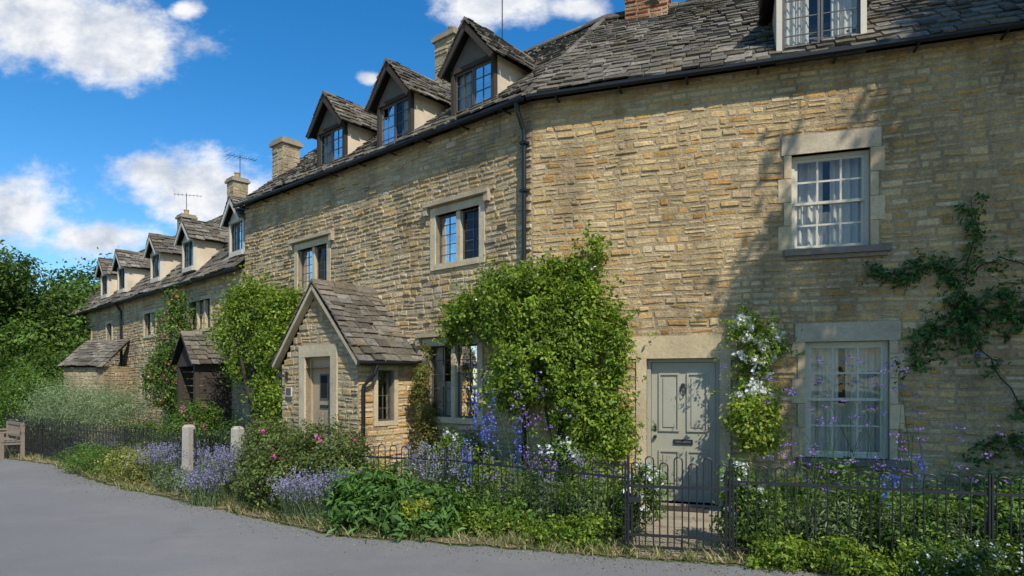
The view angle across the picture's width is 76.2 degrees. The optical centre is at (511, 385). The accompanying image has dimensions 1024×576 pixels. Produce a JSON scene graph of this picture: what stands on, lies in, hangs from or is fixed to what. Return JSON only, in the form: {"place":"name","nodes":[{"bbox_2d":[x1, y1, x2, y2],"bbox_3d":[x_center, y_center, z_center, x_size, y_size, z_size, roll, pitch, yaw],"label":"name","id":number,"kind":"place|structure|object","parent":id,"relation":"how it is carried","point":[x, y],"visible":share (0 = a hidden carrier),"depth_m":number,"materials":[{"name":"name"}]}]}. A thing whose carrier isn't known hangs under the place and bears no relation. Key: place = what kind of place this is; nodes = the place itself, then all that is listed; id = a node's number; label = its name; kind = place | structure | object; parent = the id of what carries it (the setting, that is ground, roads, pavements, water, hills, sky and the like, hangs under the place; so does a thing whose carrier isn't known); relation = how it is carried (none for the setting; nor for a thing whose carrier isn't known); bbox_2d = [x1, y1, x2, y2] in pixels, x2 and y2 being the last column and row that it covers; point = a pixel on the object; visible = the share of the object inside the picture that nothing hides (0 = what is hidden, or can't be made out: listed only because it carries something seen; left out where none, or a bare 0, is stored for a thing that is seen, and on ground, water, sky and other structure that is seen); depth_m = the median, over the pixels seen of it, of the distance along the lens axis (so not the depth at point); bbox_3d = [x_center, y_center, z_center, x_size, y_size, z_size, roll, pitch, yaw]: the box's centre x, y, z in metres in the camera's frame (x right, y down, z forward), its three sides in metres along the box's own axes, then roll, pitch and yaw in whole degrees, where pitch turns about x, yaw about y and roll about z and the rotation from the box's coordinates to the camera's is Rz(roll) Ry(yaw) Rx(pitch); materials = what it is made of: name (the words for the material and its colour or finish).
{"place":"outdoors","nodes":[
{"label":"outdoors","id":0,"kind":"place"},
{"bbox_2d":[50,448,228,474],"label":"lawn grass","id":1,"kind":"structure","parent":0,"point":[128,466],"depth_m":15.46,"materials":[{"name":"green plant"}]},
{"bbox_2d":[0,0,684,308],"label":"sky","id":2,"kind":"structure","parent":0,"point":[111,111],"materials":[{"name":"blue"}]},
{"bbox_2d":[0,458,862,575],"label":"road","id":3,"kind":"structure","parent":0,"point":[51,524],"depth_m":6.94,"materials":[{"name":"grey asphalt"}]},
{"bbox_2d":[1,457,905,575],"bbox_3d":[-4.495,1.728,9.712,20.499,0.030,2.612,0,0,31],"label":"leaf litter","id":4,"kind":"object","parent":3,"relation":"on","point":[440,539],"visible":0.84,"depth_m":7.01,"materials":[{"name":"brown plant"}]},
{"bbox_2d":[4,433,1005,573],"bbox_3d":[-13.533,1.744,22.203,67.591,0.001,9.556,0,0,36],"label":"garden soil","id":5,"kind":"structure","parent":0,"point":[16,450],"depth_m":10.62,"materials":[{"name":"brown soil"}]},
{"bbox_2d":[0,421,24,458],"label":"wooden bench","id":6,"kind":"object","parent":5,"relation":"on","point":[16,431],"visible":0.98,"depth_m":15.62,"materials":[{"name":"grey wood"}]},
{"bbox_2d":[0,413,42,454],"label":"iron fence","id":7,"kind":"object","parent":5,"relation":"on","point":[31,448],"visible":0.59,"depth_m":16.66,"materials":[{"name":"black metal"}]},
{"bbox_2d":[0,260,61,349],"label":"tree","id":8,"kind":"object","parent":5,"relation":"on","point":[25,280],"visible":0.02,"depth_m":29.38,"materials":[{"name":"green plant"}]},
{"bbox_2d":[0,239,71,379],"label":"tree","id":9,"kind":"object","parent":5,"relation":"on","point":[7,275],"visible":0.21,"depth_m":24.51,"materials":[{"name":"green plant"}]},
{"bbox_2d":[0,328,74,434],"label":"hedge","id":10,"kind":"object","parent":5,"relation":"on","point":[40,358],"visible":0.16,"depth_m":21.86,"materials":[{"name":"green plant"}]},
{"bbox_2d":[0,355,78,441],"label":"round bush","id":11,"kind":"object","parent":5,"relation":"on","point":[10,396],"visible":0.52,"depth_m":18.51,"materials":[{"name":"green plant"}]},
{"bbox_2d":[0,264,102,378],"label":"tree","id":12,"kind":"object","parent":5,"relation":"on","point":[76,338],"visible":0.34,"depth_m":24.71,"materials":[{"name":"green plant"}]},
{"bbox_2d":[4,392,101,448],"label":"round bush","id":13,"kind":"object","parent":5,"relation":"on","point":[56,437],"visible":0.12,"depth_m":17.91,"materials":[{"name":"green plant"}]},
{"bbox_2d":[8,365,167,444],"bbox_3d":[-10.558,0.571,16.302,4.935,2.187,2.834,0,0,17],"label":"feathery shrub","id":14,"kind":"object","parent":5,"relation":"on","point":[95,411],"visible":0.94,"depth_m":15.81,"materials":[{"name":"green plant"}]},
{"bbox_2d":[57,339,129,440],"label":"stone outbuilding","id":15,"kind":"structure","parent":5,"relation":"on","point":[88,358],"depth_m":20.59,"materials":[{"name":"stone"}]},
{"bbox_2d":[41,418,181,481],"bbox_3d":[-8.326,1.264,13.441,7.486,0.976,0.279,0,0,39],"label":"iron fence","id":16,"kind":"object","parent":5,"relation":"on","point":[62,427],"visible":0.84,"depth_m":13.71,"materials":[{"name":"black metal"}]},
{"bbox_2d":[86,442,163,485],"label":"golden shrub","id":17,"kind":"object","parent":5,"relation":"on","point":[120,470],"visible":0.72,"depth_m":11.48,"materials":[{"name":"green plant"}]},
{"bbox_2d":[52,431,207,470],"bbox_3d":[-8.911,1.346,14.880,7.500,0.836,1.314,0,0,40],"label":"lavender row","id":18,"kind":"object","parent":5,"relation":"on","point":[110,441],"visible":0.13,"depth_m":15.32,"materials":[{"name":"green plant"}]},
{"bbox_2d":[58,209,209,442],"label":"stone cottage","id":19,"kind":"structure","parent":5,"relation":"on","point":[121,273],"depth_m":22.56,"materials":[{"name":"beige stone"}]},
{"bbox_2d":[85,325,91,340],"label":"mullion window","id":20,"kind":"structure","parent":19,"relation":"in","point":[89,325],"depth_m":24.60,"materials":[{"name":"stone"}]},
{"bbox_2d":[94,257,119,307],"bbox_3d":[-14.097,-3.636,23.899,1.266,1.871,1.813,0,0,43],"label":"dormer window","id":21,"kind":"structure","parent":19,"relation":"in","point":[108,279],"depth_m":23.24,"materials":[{"name":"beige paint"}]},
{"bbox_2d":[106,320,112,339],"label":"mullion window","id":22,"kind":"structure","parent":19,"relation":"in","point":[110,333],"depth_m":22.98,"materials":[{"name":"stone"}]},
{"bbox_2d":[110,249,151,302],"bbox_3d":[-12.658,-3.637,22.516,1.265,1.874,1.813,0,0,44],"label":"dormer window","id":23,"kind":"structure","parent":19,"relation":"in","point":[130,267],"depth_m":21.95,"materials":[{"name":"beige paint"}]},
{"bbox_2d":[107,414,202,455],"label":"garden hedge","id":24,"kind":"object","parent":5,"relation":"on","point":[151,426],"visible":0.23,"depth_m":16.86,"materials":[{"name":"green plant"}]},
{"bbox_2d":[125,439,204,485],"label":"lavender bush","id":25,"kind":"object","parent":5,"relation":"on","point":[162,454],"visible":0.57,"depth_m":11.19,"materials":[{"name":"purple plant"}]},
{"bbox_2d":[146,457,210,497],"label":"shrub","id":26,"kind":"object","parent":5,"relation":"on","point":[165,477],"visible":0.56,"depth_m":10.55,"materials":[{"name":"green plant"}]},
{"bbox_2d":[181,424,194,489],"bbox_3d":[-5.420,1.205,10.950,0.154,1.090,0.154,0,0,19],"label":"stone gatepost","id":27,"kind":"object","parent":5,"relation":"on","point":[187,438],"visible":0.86,"depth_m":10.89,"materials":[{"name":"beige stone"}]},
{"bbox_2d":[154,397,228,456],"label":"pink rose bush","id":28,"kind":"object","parent":5,"relation":"on","point":[201,414],"visible":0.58,"depth_m":14.14,"materials":[{"name":"green plant"}]},
{"bbox_2d":[170,331,230,454],"bbox_3d":[-7.493,0.228,15.801,1.465,3.045,1.000,0,0,44],"label":"timber porch","id":29,"kind":"object","parent":5,"relation":"on","point":[195,357],"visible":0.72,"depth_m":15.55,"materials":[{"name":"wood"}]},
{"bbox_2d":[159,410,251,459],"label":"garden hedge","id":30,"kind":"object","parent":5,"relation":"on","point":[227,427],"visible":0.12,"depth_m":14.11,"materials":[{"name":"green plant"}]},
{"bbox_2d":[193,429,230,472],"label":"garden gate","id":31,"kind":"structure","parent":5,"relation":"on","point":[195,457],"depth_m":10.78,"materials":[{"name":"black metal"}]},
{"bbox_2d":[170,442,271,504],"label":"lavender bush","id":32,"kind":"object","parent":5,"relation":"on","point":[222,460],"visible":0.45,"depth_m":9.52,"materials":[{"name":"purple plant"}]},
{"bbox_2d":[231,426,243,461],"bbox_3d":[-4.420,1.205,10.520,0.154,1.090,0.154,0,0,19],"label":"stone gatepost","id":33,"kind":"object","parent":5,"relation":"on","point":[236,432],"visible":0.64,"depth_m":10.46,"materials":[{"name":"beige stone"}]},
{"bbox_2d":[199,264,304,435],"bbox_3d":[-5.207,-0.410,13.902,3.393,4.328,1.762,0,0,39],"label":"climbing plant","id":34,"kind":"object","parent":5,"relation":"on","point":[252,329],"visible":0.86,"depth_m":13.66,"materials":[{"name":"green plant"}]},
{"bbox_2d":[241,435,340,494],"bbox_3d":[-3.339,1.264,9.853,2.773,0.975,0.279,0,0,38],"label":"iron fence","id":35,"kind":"object","parent":5,"relation":"on","point":[289,443],"visible":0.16,"depth_m":9.77,"materials":[{"name":"black metal"}]},
{"bbox_2d":[257,472,332,521],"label":"lavender bush","id":36,"kind":"object","parent":5,"relation":"on","point":[292,509],"visible":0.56,"depth_m":8.30,"materials":[{"name":"purple plant"}]},
{"bbox_2d":[216,409,377,515],"bbox_3d":[-3.009,1.046,9.104,2.981,1.416,1.738,0,0,32],"label":"rose bush","id":37,"kind":"object","parent":5,"relation":"on","point":[285,454],"visible":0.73,"depth_m":8.87,"materials":[{"name":"green plant"}]},
{"bbox_2d":[275,462,383,525],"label":"lavender bush","id":38,"kind":"object","parent":5,"relation":"on","point":[318,503],"visible":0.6,"depth_m":8.12,"materials":[{"name":"purple plant"}]},
{"bbox_2d":[267,442,406,493],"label":"hedge plants","id":39,"kind":"object","parent":5,"relation":"on","point":[380,464],"visible":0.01,"depth_m":9.39,"materials":[{"name":"green plant"}]},
{"bbox_2d":[342,444,446,496],"bbox_3d":[-1.523,1.264,8.730,1.595,0.976,0.278,0,0,21],"label":"iron fence","id":40,"kind":"object","parent":5,"relation":"on","point":[401,457],"visible":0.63,"depth_m":8.56,"materials":[{"name":"black metal"}]},
{"bbox_2d":[320,459,479,543],"bbox_3d":[-1.381,1.352,7.816,1.770,0.924,1.594,0,0,-22],"label":"leafy perennial","id":41,"kind":"object","parent":5,"relation":"on","point":[361,500],"visible":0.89,"depth_m":7.64,"materials":[{"name":"green plant"}]},
{"bbox_2d":[378,458,493,529],"bbox_3d":[-0.915,1.308,8.009,1.724,0.911,0.860,0,0,0],"label":"catmint","id":42,"kind":"object","parent":5,"relation":"on","point":[472,500],"visible":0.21,"depth_m":7.93,"materials":[{"name":"green plant"}]},
{"bbox_2d":[367,437,505,495],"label":"lavender bush","id":43,"kind":"object","parent":5,"relation":"on","point":[422,467],"visible":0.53,"depth_m":8.49,"materials":[{"name":"purple plant"}]},
{"bbox_2d":[233,0,703,491],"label":"stone cottage","id":44,"kind":"structure","parent":5,"relation":"on","point":[389,210],"depth_m":11.23,"materials":[{"name":"beige stone"}]},
{"bbox_2d":[275,370,287,385],"bbox_3d":[-4.142,-0.133,11.746,0.150,0.290,0.205,0,0,41],"label":"wall lantern","id":45,"kind":"object","parent":44,"relation":"attached to","point":[282,375],"depth_m":11.73,"materials":[{"name":"black metal"}]},
{"bbox_2d":[285,387,291,395],"bbox_3d":[-4.013,0.115,11.742,0.200,0.170,0.023,0,0,41],"label":"house sign","id":46,"kind":"object","parent":44,"relation":"attached to","point":[288,391],"visible":1,"depth_m":11.73,"materials":[{"name":"beige paint"}]},
{"bbox_2d":[288,230,333,293],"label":"mullion window","id":47,"kind":"structure","parent":44,"relation":"in","point":[316,262],"depth_m":13.58,"materials":[{"name":"stone"}]},
{"bbox_2d":[310,357,329,448],"bbox_3d":[-3.285,0.630,11.230,0.890,2.240,0.300,0,0,41],"label":"porch door","id":48,"kind":"structure","parent":44,"relation":"in","point":[319,370],"depth_m":11.36,"materials":[{"name":"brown wood"}]},
{"bbox_2d":[305,90,376,179],"bbox_3d":[-3.107,-4.976,13.707,1.393,1.751,2.000,0,0,41],"label":"dormer window","id":49,"kind":"structure","parent":44,"relation":"in","point":[339,125],"depth_m":13.06,"materials":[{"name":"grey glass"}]},
{"bbox_2d":[364,57,450,157],"bbox_3d":[-1.599,-4.975,12.396,1.384,1.750,2.000,0,0,41],"label":"dormer window","id":50,"kind":"structure","parent":44,"relation":"in","point":[401,97],"depth_m":11.80,"materials":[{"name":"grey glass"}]},
{"bbox_2d":[404,339,442,466],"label":"climbing vine","id":51,"kind":"object","parent":44,"relation":"attached to","point":[424,412],"visible":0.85,"depth_m":10.87,"materials":[{"name":"green plant"}]},
{"bbox_2d":[414,331,485,424],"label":"mullion window","id":52,"kind":"structure","parent":44,"relation":"in","point":[454,385],"depth_m":10.75,"materials":[{"name":"stone"}]},
{"bbox_2d":[422,187,490,270],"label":"mullion window","id":53,"kind":"structure","parent":44,"relation":"in","point":[462,233],"depth_m":10.83,"materials":[{"name":"stone"}]},
{"bbox_2d":[437,16,540,130],"bbox_3d":[-0.093,-4.976,11.087,1.385,1.751,2.000,0,0,41],"label":"dormer window","id":54,"kind":"structure","parent":44,"relation":"in","point":[478,64],"depth_m":10.48,"materials":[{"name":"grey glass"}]},
{"bbox_2d":[502,0,502,38],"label":"tv antenna","id":55,"kind":"object","parent":44,"relation":"on","point":[502,19],"visible":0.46,"depth_m":13.75,"materials":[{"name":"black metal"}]},
{"bbox_2d":[434,426,502,482],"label":"white hydrangea","id":56,"kind":"object","parent":5,"relation":"on","point":[457,437],"visible":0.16,"depth_m":9.87,"materials":[{"name":"green plant"}]},
{"bbox_2d":[461,410,488,490],"bbox_3d":[-0.385,1.032,8.341,0.467,1.435,0.466,0,0,25],"label":"delphinium","id":57,"kind":"object","parent":5,"relation":"on","point":[470,458],"visible":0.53,"depth_m":8.34,"materials":[{"name":"blue plant"}]},
{"bbox_2d":[471,380,523,488],"bbox_3d":[-0.187,0.840,8.628,0.728,1.821,0.515,0,0,0],"label":"delphinium","id":58,"kind":"object","parent":5,"relation":"on","point":[478,410],"visible":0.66,"depth_m":8.67,"materials":[{"name":"blue plant"}]},
{"bbox_2d":[421,431,633,512],"bbox_3d":[0.134,1.192,8.865,3.153,1.138,1.250,0,0,30],"label":"herbaceous border","id":59,"kind":"object","parent":5,"relation":"on","point":[589,467],"visible":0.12,"depth_m":8.67,"materials":[{"name":"green plant"}]},
{"bbox_2d":[440,500,621,550],"bbox_3d":[0.153,1.531,7.425,2.279,0.452,0.874,0,0,29],"label":"herbaceous border","id":60,"kind":"object","parent":5,"relation":"on","point":[590,529],"visible":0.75,"depth_m":7.11,"materials":[{"name":"green plant"}]},
{"bbox_2d":[480,371,581,491],"bbox_3d":[0.346,0.761,8.448,1.239,1.977,1.067,0,0,19],"label":"campanula","id":61,"kind":"object","parent":5,"relation":"on","point":[520,473],"visible":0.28,"depth_m":8.39,"materials":[{"name":"green plant"}]},
{"bbox_2d":[422,462,651,538],"bbox_3d":[0.113,1.381,8.074,3.314,0.757,1.222,0,0,27],"label":"herbaceous border","id":62,"kind":"object","parent":5,"relation":"on","point":[618,515],"visible":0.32,"depth_m":7.62,"materials":[{"name":"green plant"}]},
{"bbox_2d":[447,446,636,553],"bbox_3d":[0.257,1.266,7.637,2.556,0.973,0.279,0,0,38],"label":"iron fence","id":63,"kind":"object","parent":5,"relation":"on","point":[613,476],"visible":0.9,"depth_m":7.29,"materials":[{"name":"black metal"}]},
{"bbox_2d":[432,219,661,474],"bbox_3d":[0.272,-0.263,9.099,3.458,4.034,1.548,0,0,20],"label":"climbing shrub","id":64,"kind":"object","parent":5,"relation":"on","point":[518,293],"depth_m":8.90,"materials":[{"name":"green plant"}]},
{"bbox_2d":[466,445,651,538],"bbox_3d":[0.536,1.184,7.690,2.198,1.159,1.130,0,0,0],"label":"catmint","id":65,"kind":"object","parent":5,"relation":"on","point":[514,508],"visible":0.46,"depth_m":7.51,"materials":[{"name":"green plant"}]},
{"bbox_2d":[526,431,672,529],"bbox_3d":[0.982,1.101,7.683,1.905,1.087,0.705,0,0,36],"label":"white phlox","id":66,"kind":"object","parent":5,"relation":"on","point":[562,449],"visible":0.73,"depth_m":7.35,"materials":[{"name":"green plant"}]},
{"bbox_2d":[709,450,784,550],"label":"white geranium","id":67,"kind":"object","parent":5,"relation":"on","point":[741,487],"visible":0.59,"depth_m":6.80,"materials":[{"name":"green plant"}]},
{"bbox_2d":[719,391,789,460],"bbox_3d":[3.011,0.498,8.102,0.828,0.863,0.773,0,0,37],"label":"golden choisya","id":68,"kind":"object","parent":5,"relation":"on","point":[744,425],"visible":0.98,"depth_m":7.95,"materials":[{"name":"green plant"}]},
{"bbox_2d":[522,0,1023,515],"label":"stone cottage","id":69,"kind":"structure","parent":5,"relation":"on","point":[796,164],"depth_m":8.56,"materials":[{"name":"beige stone"}]},
{"bbox_2d":[626,334,736,513],"bbox_3d":[2.319,0.560,9.018,1.490,2.480,0.240,0,0,19],"label":"front door","id":70,"kind":"structure","parent":69,"relation":"in","point":[678,397],"depth_m":9.01,"materials":[{"name":"wood"}]},
{"bbox_2d":[710,301,806,420],"bbox_3d":[3.151,-0.229,8.361,1.166,1.722,0.866,0,0,22],"label":"climbing white rose","id":71,"kind":"object","parent":69,"relation":"attached to","point":[761,337],"visible":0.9,"depth_m":8.32,"materials":[{"name":"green plant"}]},
{"bbox_2d":[756,0,870,66],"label":"dormer window","id":72,"kind":"structure","parent":69,"relation":"in","point":[791,19],"depth_m":8.56,"materials":[{"name":"beige paint"}]},
{"bbox_2d":[778,126,891,260],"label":"upper sash window","id":73,"kind":"structure","parent":69,"relation":"in","point":[826,216],"depth_m":8.49,"materials":[{"name":"beige paint"}]},
{"bbox_2d":[792,321,911,470],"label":"lower sash window","id":74,"kind":"structure","parent":69,"relation":"in","point":[869,340],"depth_m":8.45,"materials":[{"name":"beige paint"}]},
{"bbox_2d":[860,192,1023,469],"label":"wall vine","id":75,"kind":"object","parent":69,"relation":"attached to","point":[965,310],"depth_m":7.80,"materials":[{"name":"green plant"}]},
{"bbox_2d":[745,443,901,555],"bbox_3d":[3.108,1.154,6.608,1.431,1.191,0.721,0,0,22],"label":"verbena","id":76,"kind":"object","parent":5,"relation":"on","point":[821,477],"visible":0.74,"depth_m":6.58,"materials":[{"name":"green plant"}]},
{"bbox_2d":[716,467,1023,568],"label":"shade border","id":77,"kind":"object","parent":5,"relation":"on","point":[1004,506],"visible":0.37,"depth_m":6.43,"materials":[{"name":"green plant"}]},
{"bbox_2d":[721,350,1019,528],"bbox_3d":[3.860,0.680,7.251,2.645,2.140,1.729,0,0,0],"label":"verbena","id":78,"kind":"object","parent":5,"relation":"on","point":[902,386],"visible":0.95,"depth_m":7.22,"materials":[{"name":"purple plant"}]},
{"bbox_2d":[744,437,1023,534],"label":"shade border","id":79,"kind":"object","parent":5,"relation":"on","point":[824,473],"visible":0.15,"depth_m":7.37,"materials":[{"name":"green plant"}]},
{"bbox_2d":[772,480,1023,573],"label":"shade border ferns","id":80,"kind":"object","parent":5,"relation":"on","point":[822,515],"visible":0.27,"depth_m":6.46,"materials":[{"name":"green plant"}]},
{"bbox_2d":[880,444,948,556],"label":"flowering plant","id":81,"kind":"object","parent":5,"relation":"on","point":[896,532],"visible":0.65,"depth_m":6.22,"materials":[{"name":"green plant"}]},
{"bbox_2d":[870,423,1023,565],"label":"verbena","id":82,"kind":"object","parent":5,"relation":"on","point":[991,454],"visible":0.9,"depth_m":6.18,"materials":[{"name":"green plant"}]},
{"bbox_2d":[4,440,1014,575],"bbox_3d":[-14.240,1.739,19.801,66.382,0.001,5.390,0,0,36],"label":"verge","id":83,"kind":"structure","parent":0,"point":[261,514],"depth_m":7.37,"materials":[{"name":"green plant"}]},
{"bbox_2d":[10,253,111,330],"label":"distant woodland","id":84,"kind":"object","parent":83,"relation":"on","point":[68,273],"depth_m":57.55,"materials":[{"name":"green plant"}]},
{"bbox_2d":[19,247,110,346],"bbox_3d":[-19.562,-2.337,30.860,7.214,8.202,7.484,0,0,0],"label":"tree","id":85,"kind":"object","parent":83,"relation":"on","point":[59,277],"visible":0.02,"depth_m":29.12,"materials":[{"name":"green plant"}]},
{"bbox_2d":[52,439,130,477],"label":"shrub","id":86,"kind":"object","parent":83,"relation":"on","point":[73,461],"visible":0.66,"depth_m":12.69,"materials":[{"name":"green plant"}]},
{"bbox_2d":[114,172,250,441],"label":"stone cottage","id":87,"kind":"structure","parent":83,"relation":"on","point":[206,259],"depth_m":18.09,"materials":[{"name":"beige stone"}]},
{"bbox_2d":[140,372,151,402],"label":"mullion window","id":88,"kind":"structure","parent":87,"relation":"in","point":[140,372],"depth_m":20.42,"materials":[{"name":"stone"}]},
{"bbox_2d":[143,308,156,338],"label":"mullion window","id":89,"kind":"structure","parent":87,"relation":"in","point":[150,316],"depth_m":19.99,"materials":[{"name":"stone"}]},
{"bbox_2d":[143,233,182,293],"bbox_3d":[-10.237,-3.636,20.189,1.281,1.872,1.813,0,0,43],"label":"dormer window","id":90,"kind":"structure","parent":87,"relation":"in","point":[164,257],"depth_m":19.61,"materials":[{"name":"beige paint"}]},
{"bbox_2d":[133,280,198,420],"bbox_3d":[-9.019,-0.843,17.166,1.835,3.696,1.527,0,0,0],"label":"climbing rose","id":91,"kind":"object","parent":87,"relation":"attached to","point":[176,319],"visible":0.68,"depth_m":16.92,"materials":[{"name":"green plant"}]},
{"bbox_2d":[187,294,211,331],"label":"mullion window","id":92,"kind":"structure","parent":87,"relation":"in","point":[202,307],"depth_m":17.26,"materials":[{"name":"stone"}]},
{"bbox_2d":[173,217,231,284],"bbox_3d":[-8.360,-3.637,18.385,1.280,1.875,1.813,0,0,44],"label":"dormer window","id":93,"kind":"structure","parent":87,"relation":"in","point":[199,240],"depth_m":17.87,"materials":[{"name":"beige paint"}]},
{"bbox_2d":[219,194,245,271],"bbox_3d":[-6.126,-3.634,16.237,1.252,1.868,1.813,0,0,44],"label":"dormer window","id":94,"kind":"structure","parent":87,"relation":"in","point":[233,219],"depth_m":15.74,"materials":[{"name":"beige paint"}]},
{"bbox_2d":[165,464,233,506],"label":"lavender bush","id":95,"kind":"object","parent":83,"relation":"on","point":[203,487],"visible":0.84,"depth_m":9.38,"materials":[{"name":"purple plant"}]},
{"bbox_2d":[399,494,437,525],"bbox_3d":[-1.067,1.428,7.482,0.480,0.378,0.379,0,0,25],"label":"euphorbia","id":96,"kind":"object","parent":83,"relation":"on","point":[407,508],"visible":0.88,"depth_m":7.42,"materials":[{"name":"yellow plant"}]},
{"bbox_2d":[732,464,990,574],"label":"iron fence","id":97,"kind":"object","parent":83,"relation":"on","point":[987,525],"visible":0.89,"depth_m":6.11,"materials":[{"name":"black metal"}]},
{"bbox_2d":[741,521,1023,575],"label":"shade border","id":98,"kind":"object","parent":83,"relation":"on","point":[863,562],"visible":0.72,"depth_m":5.97,"materials":[{"name":"green plant"}]},
{"bbox_2d":[906,528,1023,575],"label":"white bedding flowers","id":99,"kind":"object","parent":83,"relation":"on","point":[960,565],"visible":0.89,"depth_m":5.51,"materials":[{"name":"green plant"}]},
{"bbox_2d":[987,474,1023,575],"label":"iron fence","id":100,"kind":"object","parent":83,"relation":"on","point":[1010,494],"visible":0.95,"depth_m":5.70,"materials":[{"name":"black metal"}]},
{"bbox_2d":[481,464,612,536],"bbox_3d":[0.403,1.358,7.822,1.866,0.823,0.833,0,0,43],"label":"shrub","id":101,"kind":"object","parent":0,"point":[547,495],"depth_m":7.74,"materials":[{"name":"green plant"}]},
{"bbox_2d":[630,504,729,560],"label":"garden path","id":102,"kind":"structure","parent":0,"point":[678,522],"depth_m":7.76,"materials":[{"name":"stone"}]},
{"bbox_2d":[627,456,731,558],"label":"garden gate","id":103,"kind":"structure","parent":102,"relation":"on","point":[631,499],"depth_m":6.61,"materials":[{"name":"black metal"}]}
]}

